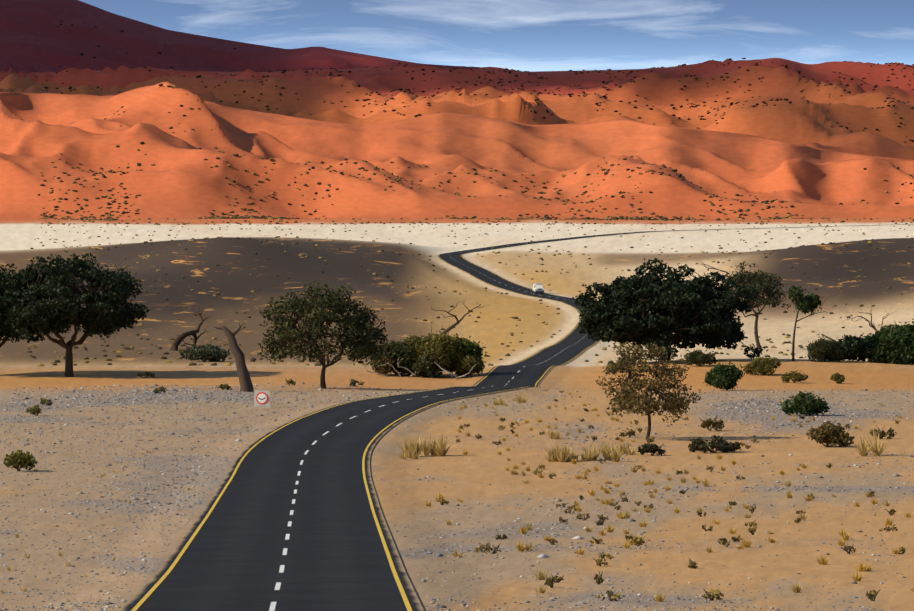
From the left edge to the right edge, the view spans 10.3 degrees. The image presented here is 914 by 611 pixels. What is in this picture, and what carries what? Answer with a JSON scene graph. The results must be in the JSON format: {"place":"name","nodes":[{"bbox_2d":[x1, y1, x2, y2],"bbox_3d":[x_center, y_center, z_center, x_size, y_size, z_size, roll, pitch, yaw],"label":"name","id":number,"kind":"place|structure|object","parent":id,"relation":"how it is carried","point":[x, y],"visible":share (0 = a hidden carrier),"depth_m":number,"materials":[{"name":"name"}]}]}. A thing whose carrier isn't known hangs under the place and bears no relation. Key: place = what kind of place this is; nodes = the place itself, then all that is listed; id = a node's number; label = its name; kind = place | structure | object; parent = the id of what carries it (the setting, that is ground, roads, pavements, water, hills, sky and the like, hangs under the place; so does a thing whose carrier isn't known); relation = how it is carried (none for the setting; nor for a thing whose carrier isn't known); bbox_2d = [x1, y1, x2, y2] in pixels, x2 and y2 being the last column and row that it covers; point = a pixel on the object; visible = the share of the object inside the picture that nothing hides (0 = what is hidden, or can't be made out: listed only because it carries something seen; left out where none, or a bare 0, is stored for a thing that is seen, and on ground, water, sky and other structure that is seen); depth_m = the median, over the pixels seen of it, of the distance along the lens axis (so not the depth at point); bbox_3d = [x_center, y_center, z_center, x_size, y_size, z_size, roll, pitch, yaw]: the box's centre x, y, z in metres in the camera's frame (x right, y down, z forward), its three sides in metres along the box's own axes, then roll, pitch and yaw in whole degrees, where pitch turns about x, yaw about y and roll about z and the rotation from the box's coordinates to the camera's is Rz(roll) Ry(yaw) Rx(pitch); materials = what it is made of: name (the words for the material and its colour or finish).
{"place":"outdoors","nodes":[
{"label":"outdoors","id":0,"kind":"place"},
{"bbox_2d":[0,0,913,610],"bbox_3d":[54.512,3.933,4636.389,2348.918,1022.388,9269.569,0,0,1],"label":"ground","id":1,"kind":"structure","parent":0,"point":[804,152],"depth_m":1124.63,"materials":[{"name":"orange sand"}]},
{"bbox_2d":[253,391,270,407],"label":"road sign","id":2,"kind":"object","parent":1,"relation":"on","point":[261,398],"visible":1,"depth_m":332.78,"materials":[{"name":"white metal"}]},
{"bbox_2d":[0,382,913,610],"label":"pebbles","id":3,"kind":"object","parent":1,"relation":"on","point":[542,555],"visible":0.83,"depth_m":238.51,"materials":[{"name":"gravel"}]},
{"bbox_2d":[0,252,913,600],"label":"trees","id":4,"kind":"object","parent":1,"relation":"on","point":[710,302],"depth_m":533.96,"materials":[{"name":"green plant"}]},
{"bbox_2d":[27,20,913,365],"bbox_3d":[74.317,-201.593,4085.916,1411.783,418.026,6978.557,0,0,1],"label":"distant shrubs","id":5,"kind":"object","parent":1,"relation":"on","point":[213,216],"visible":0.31,"depth_m":4239.80,"materials":[{"name":"green plant"}]},
{"bbox_2d":[0,387,913,601],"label":"dry grass","id":6,"kind":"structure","parent":0,"point":[411,450],"depth_m":239.65,"materials":[{"name":"plant"}]},
{"bbox_2d":[79,0,913,71],"label":"sky","id":7,"kind":"structure","parent":0,"point":[521,35],"materials":[{"name":"blue"}]},
{"bbox_2d":[120,224,907,610],"bbox_3d":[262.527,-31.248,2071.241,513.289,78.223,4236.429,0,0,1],"label":"road","id":8,"kind":"structure","parent":0,"point":[232,558],"depth_m":175.37,"materials":[{"name":"black asphalt"}]},
{"bbox_2d":[269,238,584,610],"bbox_3d":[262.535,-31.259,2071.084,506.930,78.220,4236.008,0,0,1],"label":"line","id":9,"kind":"object","parent":8,"relation":"on","point":[277,587],"visible":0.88,"depth_m":160.38,"materials":[{"name":"white paint"}]},
{"bbox_2d":[131,224,897,610],"bbox_3d":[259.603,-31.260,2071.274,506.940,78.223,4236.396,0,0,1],"label":"edge line","id":10,"kind":"object","parent":8,"relation":"on","point":[151,590],"visible":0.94,"depth_m":178.21,"materials":[{"name":"yellow paint"}]},
{"bbox_2d":[362,230,687,610],"bbox_3d":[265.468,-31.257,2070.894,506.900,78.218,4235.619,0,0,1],"label":"edge line","id":11,"kind":"object","parent":8,"relation":"on","point":[403,594],"visible":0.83,"depth_m":176.09,"materials":[{"name":"yellow paint"}]},
{"bbox_2d":[533,283,543,292],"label":"vehicle","id":12,"kind":"object","parent":8,"relation":"on","point":[538,287],"visible":1,"depth_m":1117.73,"materials":[{"name":"paint"}]}
]}

